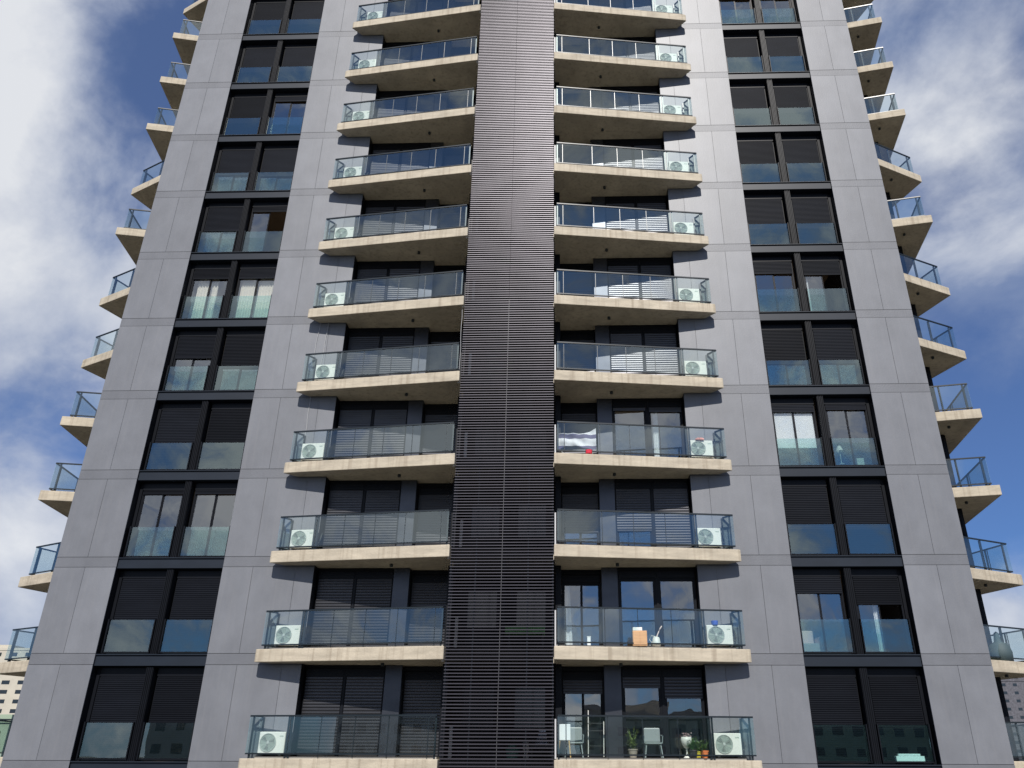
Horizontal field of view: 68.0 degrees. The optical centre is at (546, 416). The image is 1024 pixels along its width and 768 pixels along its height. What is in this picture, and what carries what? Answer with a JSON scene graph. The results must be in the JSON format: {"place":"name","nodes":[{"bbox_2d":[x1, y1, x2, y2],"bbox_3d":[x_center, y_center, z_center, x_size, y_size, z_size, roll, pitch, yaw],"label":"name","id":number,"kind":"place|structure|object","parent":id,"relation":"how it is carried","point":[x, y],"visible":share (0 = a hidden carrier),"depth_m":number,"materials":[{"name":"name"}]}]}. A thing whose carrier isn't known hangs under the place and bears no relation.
{"place":"outdoors","nodes":[
{"label":"outdoors","id":0,"kind":"place"},
{"bbox_2d":[0,645,29,713],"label":"apartment block","id":1,"kind":"structure","parent":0,"point":[10,688],"depth_m":264.12,"materials":[{"name":"beige concrete"}]},
{"bbox_2d":[0,0,1023,661],"label":"sky","id":2,"kind":"structure","parent":0,"point":[81,88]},
{"bbox_2d":[1001,678,1023,760],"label":"apartment block","id":3,"kind":"structure","parent":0,"point":[1013,689],"depth_m":252.60,"materials":[{"name":"concrete"}]},
{"label":"ground","id":4,"kind":"structure","parent":0,"visible":0},
{"bbox_2d":[0,0,1023,767],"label":"apartment tower","id":5,"kind":"structure","parent":4,"relation":"on","point":[512,266],"depth_m":26.64,"materials":[{"name":"grey"}]},
{"bbox_2d":[76,668,146,760],"bbox_3d":[-13.027,8.942,22.866,1.500,2.610,0.390,0,-24,2],"label":"window","id":6,"kind":"structure","parent":5,"relation":"in","point":[111,725],"depth_m":22.83,"materials":[{"name":"grey metal"}]},
{"bbox_2d":[101,571,166,653],"bbox_3d":[-13.016,6.205,24.094,1.500,2.610,0.390,0,-24,2],"label":"window","id":7,"kind":"structure","parent":5,"relation":"in","point":[132,630],"depth_m":24.06,"materials":[{"name":"grey metal"}]},
{"bbox_2d":[123,483,184,557],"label":"window","id":8,"kind":"structure","parent":5,"relation":"in","point":[163,489],"depth_m":25.57,"materials":[{"name":"grey metal"}]},
{"bbox_2d":[136,668,204,760],"bbox_3d":[-11.208,8.927,22.816,1.560,2.610,0.390,0,-24,2],"label":"window","id":9,"kind":"structure","parent":5,"relation":"in","point":[170,728],"depth_m":22.78,"materials":[{"name":"grey metal"}]},
{"bbox_2d":[144,403,201,469],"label":"window","id":10,"kind":"structure","parent":5,"relation":"in","point":[177,428],"depth_m":26.54,"materials":[{"name":"grey metal"}]},
{"bbox_2d":[162,331,216,390],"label":"window","id":11,"kind":"structure","parent":5,"relation":"in","point":[193,345],"depth_m":27.99,"materials":[{"name":"grey metal"}]},
{"bbox_2d":[158,571,221,653],"bbox_3d":[-11.197,6.190,24.045,1.560,2.610,0.390,0,-24,2],"label":"window","id":12,"kind":"structure","parent":5,"relation":"in","point":[189,629],"depth_m":24.01,"materials":[{"name":"grey metal"}]},
{"bbox_2d":[179,264,230,318],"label":"window","id":13,"kind":"structure","parent":5,"relation":"in","point":[202,271],"depth_m":29.31,"materials":[{"name":"grey metal"}]},
{"bbox_2d":[191,279,219,317],"bbox_3d":[-13.111,-4.552,29.153,0.800,2.220,0.074,0,-24,2],"label":"curtain","id":14,"kind":"object","parent":5,"relation":"hanging from","point":[200,299],"visible":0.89,"depth_m":29.14,"materials":[{"name":"beige fabric"}]},
{"bbox_2d":[178,483,237,556],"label":"window","id":15,"kind":"structure","parent":5,"relation":"in","point":[201,488],"depth_m":25.58,"materials":[{"name":"grey metal"}]},
{"bbox_2d":[195,202,243,251],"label":"window","id":16,"kind":"structure","parent":5,"relation":"in","point":[221,217],"depth_m":30.41,"materials":[{"name":"grey metal"}]},
{"bbox_2d":[195,403,251,469],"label":"window","id":17,"kind":"structure","parent":5,"relation":"in","point":[223,449],"depth_m":26.48,"materials":[{"name":"grey metal"}]},
{"bbox_2d":[209,146,255,190],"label":"window","id":18,"kind":"structure","parent":5,"relation":"in","point":[235,160],"depth_m":31.62,"materials":[{"name":"grey metal"}]},
{"bbox_2d":[212,330,264,390],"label":"window","id":19,"kind":"structure","parent":5,"relation":"in","point":[243,348],"depth_m":27.88,"materials":[{"name":"grey metal"}]},
{"bbox_2d":[223,93,266,134],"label":"window","id":20,"kind":"structure","parent":5,"relation":"in","point":[247,110],"depth_m":32.72,"materials":[{"name":"black glass"}]},
{"bbox_2d":[235,279,256,317],"bbox_3d":[-11.511,-4.565,29.110,0.600,2.220,0.074,0,-24,2],"label":"curtain","id":21,"kind":"object","parent":5,"relation":"hanging from","point":[246,298],"visible":0.84,"depth_m":29.09,"materials":[{"name":"beige fabric"}]},
{"bbox_2d":[227,263,276,317],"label":"window","id":22,"kind":"structure","parent":5,"relation":"in","point":[257,271],"depth_m":29.27,"materials":[{"name":"glass"}]},
{"bbox_2d":[235,44,277,82],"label":"window","id":23,"kind":"structure","parent":5,"relation":"in","point":[258,62],"depth_m":33.96,"materials":[{"name":"black glass"}]},
{"bbox_2d":[240,202,287,251],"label":"window","id":24,"kind":"structure","parent":5,"relation":"in","point":[270,207],"depth_m":30.56,"materials":[{"name":"grey metal"}]},
{"bbox_2d":[246,0,286,33],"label":"window","id":25,"kind":"structure","parent":5,"relation":"in","point":[268,15],"depth_m":35.19,"materials":[{"name":"grey metal"}]},
{"bbox_2d":[257,732,294,755],"bbox_3d":[-7.831,9.469,21.929,0.948,0.650,0.359,0,-24,0],"label":"air conditioner","id":26,"kind":"object","parent":5,"relation":"on","point":[271,742],"visible":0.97,"depth_m":21.81,"materials":[{"name":"white metal"}]},
{"bbox_2d":[253,145,298,189],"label":"window","id":27,"kind":"structure","parent":5,"relation":"in","point":[278,160],"depth_m":31.57,"materials":[{"name":"black glass"}]},
{"bbox_2d":[275,44,316,81],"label":"window","id":28,"kind":"structure","parent":5,"relation":"in","point":[298,59],"depth_m":33.91,"materials":[{"name":"black glass"}]},
{"bbox_2d":[285,0,324,32],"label":"window","id":29,"kind":"structure","parent":5,"relation":"in","point":[307,14],"depth_m":35.13,"materials":[{"name":"grey metal"}]},
{"bbox_2d":[296,668,344,756],"bbox_3d":[-6.804,8.931,22.890,1.190,2.525,0.205,0,-24,2],"label":"balcony door","id":30,"kind":"structure","parent":5,"relation":"in","point":[323,688],"depth_m":22.83,"materials":[{"name":"grey metal"}]},
{"bbox_2d":[310,571,354,646],"bbox_3d":[-6.793,6.194,24.118,1.190,2.525,0.205,0,-24,2],"label":"balcony door","id":31,"kind":"structure","parent":5,"relation":"in","point":[334,588],"depth_m":24.09,"materials":[{"name":"grey metal"}]},
{"bbox_2d":[322,483,364,548],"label":"balcony door","id":32,"kind":"structure","parent":5,"relation":"in","point":[344,498],"depth_m":25.34,"materials":[{"name":"grey metal"}]},
{"bbox_2d":[333,403,372,459],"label":"balcony door","id":33,"kind":"structure","parent":5,"relation":"in","point":[351,415],"depth_m":26.58,"materials":[{"name":"grey metal"}]},
{"bbox_2d":[338,668,385,756],"bbox_3d":[-5.555,8.921,22.856,1.190,2.525,0.205,0,-24,2],"label":"balcony door","id":34,"kind":"structure","parent":5,"relation":"in","point":[364,687],"depth_m":22.79,"materials":[{"name":"grey metal"}]},
{"bbox_2d":[344,330,380,378],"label":"balcony door","id":35,"kind":"structure","parent":5,"relation":"in","point":[358,339],"depth_m":27.84,"materials":[{"name":"grey metal"}]},
{"bbox_2d":[353,263,387,304],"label":"balcony door","id":36,"kind":"structure","parent":5,"relation":"in","point":[363,289],"depth_m":29.09,"materials":[{"name":"glass"}]},
{"bbox_2d":[350,571,393,645],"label":"balcony door","id":37,"kind":"structure","parent":5,"relation":"in","point":[373,588],"depth_m":24.06,"materials":[{"name":"grey metal"}]},
{"bbox_2d":[362,202,394,237],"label":"balcony door","id":38,"kind":"structure","parent":5,"relation":"in","point":[371,223],"depth_m":30.35,"materials":[{"name":"grey glass"}]},
{"bbox_2d":[360,483,401,546],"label":"balcony door","id":39,"kind":"structure","parent":5,"relation":"in","point":[380,497],"depth_m":25.30,"materials":[{"name":"grey metal"}]},
{"bbox_2d":[370,145,400,173],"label":"balcony door","id":40,"kind":"structure","parent":5,"relation":"in","point":[378,163],"depth_m":31.61,"materials":[{"name":"blue glass"}]},
{"bbox_2d":[370,403,408,457],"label":"balcony door","id":41,"kind":"structure","parent":5,"relation":"in","point":[385,414],"depth_m":26.56,"materials":[{"name":"grey metal"}]},
{"bbox_2d":[377,92,406,116],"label":"balcony door","id":42,"kind":"structure","parent":5,"relation":"in","point":[385,107],"depth_m":32.86,"materials":[{"name":"blue glass"}]},
{"bbox_2d":[378,330,414,375],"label":"balcony door","id":43,"kind":"structure","parent":5,"relation":"in","point":[401,358],"depth_m":27.82,"materials":[{"name":"grey metal"}]},
{"bbox_2d":[386,263,420,301],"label":"balcony door","id":44,"kind":"structure","parent":5,"relation":"in","point":[408,286],"depth_m":29.07,"materials":[{"name":"grey metal"}]},
{"bbox_2d":[393,201,425,234],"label":"balcony door","id":45,"kind":"structure","parent":5,"relation":"in","point":[414,219],"depth_m":30.34,"materials":[{"name":"grey metal"}]},
{"bbox_2d":[400,144,430,170],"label":"balcony door","id":46,"kind":"structure","parent":5,"relation":"in","point":[420,159],"depth_m":31.61,"materials":[{"name":"glass"}]},
{"bbox_2d":[399,671,441,756],"bbox_3d":[-3.781,9.070,23.097,1.260,2.465,0.205,0,-24,2],"label":"balcony door","id":47,"kind":"structure","parent":5,"relation":"in","point":[422,689],"depth_m":23.05,"materials":[{"name":"grey metal"}]},
{"bbox_2d":[407,575,447,644],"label":"balcony door","id":48,"kind":"structure","parent":5,"relation":"in","point":[426,590],"depth_m":24.30,"materials":[{"name":"grey metal"}]},
{"bbox_2d":[415,487,452,544],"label":"balcony door","id":49,"kind":"structure","parent":5,"relation":"in","point":[428,524],"depth_m":25.58,"materials":[{"name":"grey glass"}]},
{"bbox_2d":[422,408,456,454],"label":"balcony door","id":50,"kind":"structure","parent":5,"relation":"in","point":[434,436],"depth_m":26.84,"materials":[{"name":"glass"}]},
{"bbox_2d":[428,335,461,372],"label":"balcony door","id":51,"kind":"structure","parent":5,"relation":"in","point":[439,356],"depth_m":28.13,"materials":[{"name":"grey glass"}]},
{"bbox_2d":[434,268,464,297],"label":"balcony door","id":52,"kind":"structure","parent":5,"relation":"in","point":[445,284],"depth_m":29.39,"materials":[{"name":"grey glass"}]},
{"bbox_2d":[439,207,468,229],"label":"balcony door","id":53,"kind":"structure","parent":5,"relation":"in","point":[449,217],"depth_m":30.69,"materials":[{"name":"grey glass"}]},
{"bbox_2d":[459,685,496,757],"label":"kitchen window","id":54,"kind":"structure","parent":5,"relation":"in","point":[462,702],"depth_m":23.41,"materials":[{"name":"grey metal"}]},
{"bbox_2d":[464,589,499,647],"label":"kitchen window","id":55,"kind":"structure","parent":5,"relation":"in","point":[468,603],"depth_m":24.69,"materials":[{"name":"grey metal"}]},
{"bbox_2d":[468,502,501,546],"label":"kitchen window","id":56,"kind":"structure","parent":5,"relation":"in","point":[489,514],"depth_m":26.00,"materials":[{"name":"grey metal"}]},
{"bbox_2d":[473,423,504,456],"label":"kitchen window","id":57,"kind":"structure","parent":5,"relation":"in","point":[500,427],"depth_m":27.26,"materials":[{"name":"grey metal"}]},
{"bbox_2d":[511,685,547,757],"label":"kitchen window","id":58,"kind":"structure","parent":5,"relation":"in","point":[513,720],"depth_m":23.42,"materials":[{"name":"grey metal"}]},
{"bbox_2d":[513,589,547,647],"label":"kitchen window","id":59,"kind":"structure","parent":5,"relation":"in","point":[515,605],"depth_m":24.71,"materials":[{"name":"grey metal"}]},
{"bbox_2d":[516,502,547,546],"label":"kitchen window","id":60,"kind":"structure","parent":5,"relation":"in","point":[538,508],"depth_m":25.95,"materials":[{"name":"grey metal"}]},
{"bbox_2d":[517,423,548,456],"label":"kitchen window","id":61,"kind":"structure","parent":5,"relation":"in","point":[532,432],"depth_m":27.21,"materials":[{"name":"grey metal"}]},
{"bbox_2d":[560,205,591,227],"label":"balcony door","id":62,"kind":"structure","parent":5,"relation":"in","point":[569,215],"depth_m":30.54,"materials":[{"name":"grey"}]},
{"bbox_2d":[560,267,592,296],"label":"balcony door","id":63,"kind":"structure","parent":5,"relation":"in","point":[574,282],"depth_m":29.26,"materials":[{"name":"grey"}]},
{"bbox_2d":[561,334,594,371],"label":"balcony door","id":64,"kind":"structure","parent":5,"relation":"in","point":[574,355],"depth_m":27.97,"materials":[{"name":"blue glass"}]},
{"bbox_2d":[561,407,596,453],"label":"balcony door","id":65,"kind":"structure","parent":5,"relation":"in","point":[575,414],"depth_m":26.84,"materials":[{"name":"glass"}]},
{"bbox_2d":[561,487,599,544],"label":"balcony door","id":66,"kind":"structure","parent":5,"relation":"in","point":[587,498],"depth_m":25.49,"materials":[{"name":"black glass"}]},
{"bbox_2d":[562,575,601,644],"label":"balcony door","id":67,"kind":"structure","parent":5,"relation":"in","point":[567,580],"depth_m":24.48,"materials":[{"name":"grey metal"}]},
{"bbox_2d":[562,672,604,757],"bbox_3d":[1.097,9.030,22.964,1.260,2.465,0.205,0,-24,2],"label":"balcony door","id":68,"kind":"structure","parent":5,"relation":"in","point":[582,683],"depth_m":23.19,"materials":[{"name":"grey metal"}]},
{"bbox_2d":[603,141,632,166],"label":"balcony door","id":69,"kind":"structure","parent":5,"relation":"in","point":[610,155],"depth_m":31.37,"materials":[{"name":"grey metal"}]},
{"bbox_2d":[605,198,635,230],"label":"balcony door","id":70,"kind":"structure","parent":5,"relation":"in","point":[627,218],"depth_m":30.11,"materials":[{"name":"blue glass"}]},
{"bbox_2d":[607,260,639,299],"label":"balcony door","id":71,"kind":"structure","parent":5,"relation":"in","point":[630,286],"depth_m":28.84,"materials":[{"name":"grey metal"}]},
{"bbox_2d":[609,327,643,373],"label":"balcony door","id":72,"kind":"structure","parent":5,"relation":"in","point":[618,335],"depth_m":27.59,"materials":[{"name":"grey metal"}]},
{"bbox_2d":[612,401,648,455],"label":"balcony door","id":73,"kind":"structure","parent":5,"relation":"in","point":[616,405],"depth_m":26.61,"materials":[{"name":"grey metal"}]},
{"bbox_2d":[614,481,653,545],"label":"balcony door","id":74,"kind":"structure","parent":5,"relation":"in","point":[629,496],"depth_m":25.17,"materials":[{"name":"grey metal"}]},
{"bbox_2d":[618,570,658,645],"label":"balcony door","id":75,"kind":"structure","parent":5,"relation":"in","point":[623,575],"depth_m":24.19,"materials":[{"name":"grey metal"}]},
{"bbox_2d":[621,669,664,757],"bbox_3d":[2.852,8.853,22.628,1.190,2.525,0.205,0,-24,2],"label":"balcony door","id":76,"kind":"structure","parent":5,"relation":"in","point":[630,678],"depth_m":22.89,"materials":[{"name":"black glass"}]},
{"bbox_2d":[630,87,658,111],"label":"balcony door","id":77,"kind":"structure","parent":5,"relation":"in","point":[648,103],"depth_m":32.56,"materials":[{"name":"blue glass"}]},
{"bbox_2d":[633,140,663,170],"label":"balcony door","id":78,"kind":"structure","parent":5,"relation":"in","point":[651,159],"depth_m":31.31,"materials":[{"name":"glass"}]},
{"bbox_2d":[636,197,667,232],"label":"balcony door","id":79,"kind":"structure","parent":5,"relation":"in","point":[656,220],"depth_m":30.05,"materials":[{"name":"grey metal"}]},
{"bbox_2d":[640,259,673,301],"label":"balcony door","id":80,"kind":"structure","parent":5,"relation":"in","point":[661,287],"depth_m":28.79,"materials":[{"name":"grey metal"}]},
{"bbox_2d":[643,327,678,375],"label":"balcony door","id":81,"kind":"structure","parent":5,"relation":"in","point":[666,360],"depth_m":27.53,"materials":[{"name":"grey metal"}]},
{"bbox_2d":[647,400,685,457],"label":"balcony door","id":82,"kind":"structure","parent":5,"relation":"in","point":[676,405],"depth_m":26.58,"materials":[{"name":"grey metal"}]},
{"bbox_2d":[652,481,691,547],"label":"balcony door","id":83,"kind":"structure","parent":5,"relation":"in","point":[668,496],"depth_m":25.03,"materials":[{"name":"grey metal"}]},
{"bbox_2d":[657,570,699,646],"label":"balcony door","id":84,"kind":"structure","parent":5,"relation":"in","point":[662,575],"depth_m":24.15,"materials":[{"name":"grey metal"}]},
{"bbox_2d":[662,669,707,757],"bbox_3d":[4.101,8.843,22.594,1.190,2.525,0.205,0,-24,2],"label":"balcony door","id":85,"kind":"structure","parent":5,"relation":"in","point":[677,683],"depth_m":22.80,"materials":[{"name":"black glass"}]},
{"bbox_2d":[705,625,736,647],"bbox_3d":[5.241,6.631,22.813,0.948,0.650,0.359,4,-24,-8],"label":"air conditioner","id":86,"kind":"object","parent":5,"relation":"on","point":[719,634],"visible":0.98,"depth_m":22.70,"materials":[{"name":"grey"}]},
{"bbox_2d":[711,733,745,757],"bbox_3d":[5.191,9.366,21.581,0.948,0.650,0.359,4,-24,-8],"label":"air conditioner","id":87,"kind":"object","parent":5,"relation":"on","point":[727,744],"visible":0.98,"depth_m":21.46,"materials":[{"name":"grey"}]},
{"bbox_2d":[723,34,764,72],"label":"window","id":88,"kind":"structure","parent":5,"relation":"in","point":[741,50],"depth_m":33.37,"materials":[{"name":"grey glass"}]},
{"bbox_2d":[729,83,772,124],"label":"window","id":89,"kind":"structure","parent":5,"relation":"in","point":[749,102],"depth_m":32.14,"materials":[{"name":"grey metal"}]},
{"bbox_2d":[736,136,781,181],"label":"window","id":90,"kind":"structure","parent":5,"relation":"in","point":[757,160],"depth_m":30.91,"materials":[{"name":"glass"}]},
{"bbox_2d":[744,194,790,243],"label":"window","id":91,"kind":"structure","parent":5,"relation":"in","point":[766,223],"depth_m":29.67,"materials":[{"name":"glass"}]},
{"bbox_2d":[752,256,801,311],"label":"window","id":92,"kind":"structure","parent":5,"relation":"in","point":[772,265],"depth_m":28.72,"materials":[{"name":"glass"}]},
{"bbox_2d":[773,412,795,447],"bbox_3d":[8.171,0.424,26.144,0.650,1.445,0.015,0,-24,2],"label":"roller blind","id":93,"kind":"object","parent":5,"relation":"attached to","point":[784,430],"visible":0.75,"depth_m":26.12,"materials":[{"name":"white fabric"}]},
{"bbox_2d":[764,33,805,71],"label":"window","id":94,"kind":"structure","parent":5,"relation":"in","point":[783,51],"depth_m":33.32,"materials":[{"name":"black glass"}]},
{"bbox_2d":[761,324,813,384],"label":"window","id":95,"kind":"structure","parent":5,"relation":"in","point":[782,343],"depth_m":27.35,"materials":[{"name":"grey metal"}]},
{"bbox_2d":[772,82,815,124],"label":"window","id":96,"kind":"structure","parent":5,"relation":"in","point":[792,102],"depth_m":32.09,"materials":[{"name":"grey metal"}]},
{"bbox_2d":[770,398,825,465],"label":"window","id":97,"kind":"structure","parent":5,"relation":"in","point":[792,405],"depth_m":26.31,"materials":[{"name":"glass"}]},
{"bbox_2d":[781,136,826,181],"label":"window","id":98,"kind":"structure","parent":5,"relation":"in","point":[801,153],"depth_m":30.85,"materials":[{"name":"grey metal"}]},
{"bbox_2d":[794,412,816,447],"bbox_3d":[8.886,0.418,26.125,0.660,1.445,0.015,0,-24,2],"label":"roller blind","id":99,"kind":"object","parent":5,"relation":"attached to","point":[805,432],"visible":1,"depth_m":26.10,"materials":[{"name":"white fabric"}]},
{"bbox_2d":[781,479,839,554],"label":"window","id":100,"kind":"structure","parent":5,"relation":"in","point":[810,531],"depth_m":24.73,"materials":[{"name":"grey metal"}]},
{"bbox_2d":[790,193,838,243],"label":"window","id":101,"kind":"structure","parent":5,"relation":"in","point":[811,212],"depth_m":29.62,"materials":[{"name":"grey metal"}]},
{"bbox_2d":[792,569,855,653],"bbox_3d":[8.505,6.031,23.510,1.560,2.610,0.390,0,-24,2],"label":"window","id":102,"kind":"structure","parent":5,"relation":"in","point":[817,581],"depth_m":23.80,"materials":[{"name":"grey metal"}]},
{"bbox_2d":[800,255,851,310],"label":"window","id":103,"kind":"structure","parent":5,"relation":"in","point":[811,265],"depth_m":28.66,"materials":[{"name":"grey metal"}]},
{"bbox_2d":[811,323,864,384],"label":"window","id":104,"kind":"structure","parent":5,"relation":"in","point":[833,343],"depth_m":27.28,"materials":[{"name":"grey metal"}]},
{"bbox_2d":[805,668,872,763],"bbox_3d":[8.494,8.768,22.282,1.560,2.610,0.390,0,-24,2],"label":"window","id":105,"kind":"structure","parent":5,"relation":"in","point":[836,716],"depth_m":22.25,"materials":[{"name":"grey metal"}]},
{"bbox_2d":[823,398,880,465],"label":"window","id":106,"kind":"structure","parent":5,"relation":"in","point":[844,404],"depth_m":26.24,"materials":[{"name":"grey metal"}]},
{"bbox_2d":[836,479,896,554],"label":"window","id":107,"kind":"structure","parent":5,"relation":"in","point":[865,524],"depth_m":24.67,"materials":[{"name":"grey metal"}]},
{"bbox_2d":[851,569,915,653],"bbox_3d":[10.324,6.016,23.461,1.500,2.610,0.390,0,-24,2],"label":"window","id":108,"kind":"structure","parent":5,"relation":"in","point":[878,587],"depth_m":23.69,"materials":[{"name":"grey metal"}]},
{"bbox_2d":[866,668,936,763],"bbox_3d":[10.313,8.753,22.232,1.500,2.610,0.390,0,-24,2],"label":"window","id":109,"kind":"structure","parent":5,"relation":"in","point":[895,697],"depth_m":22.23,"materials":[{"name":"grey metal"}]},
{"bbox_2d":[845,14,1016,759],"bbox_3d":[14.501,-4.785,32.192,2.000,35.300,0.045,0,-24,2],"label":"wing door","id":110,"kind":"structure","parent":5,"relation":"in","point":[929,382],"depth_m":28.25,"materials":[{"name":"black glass"}]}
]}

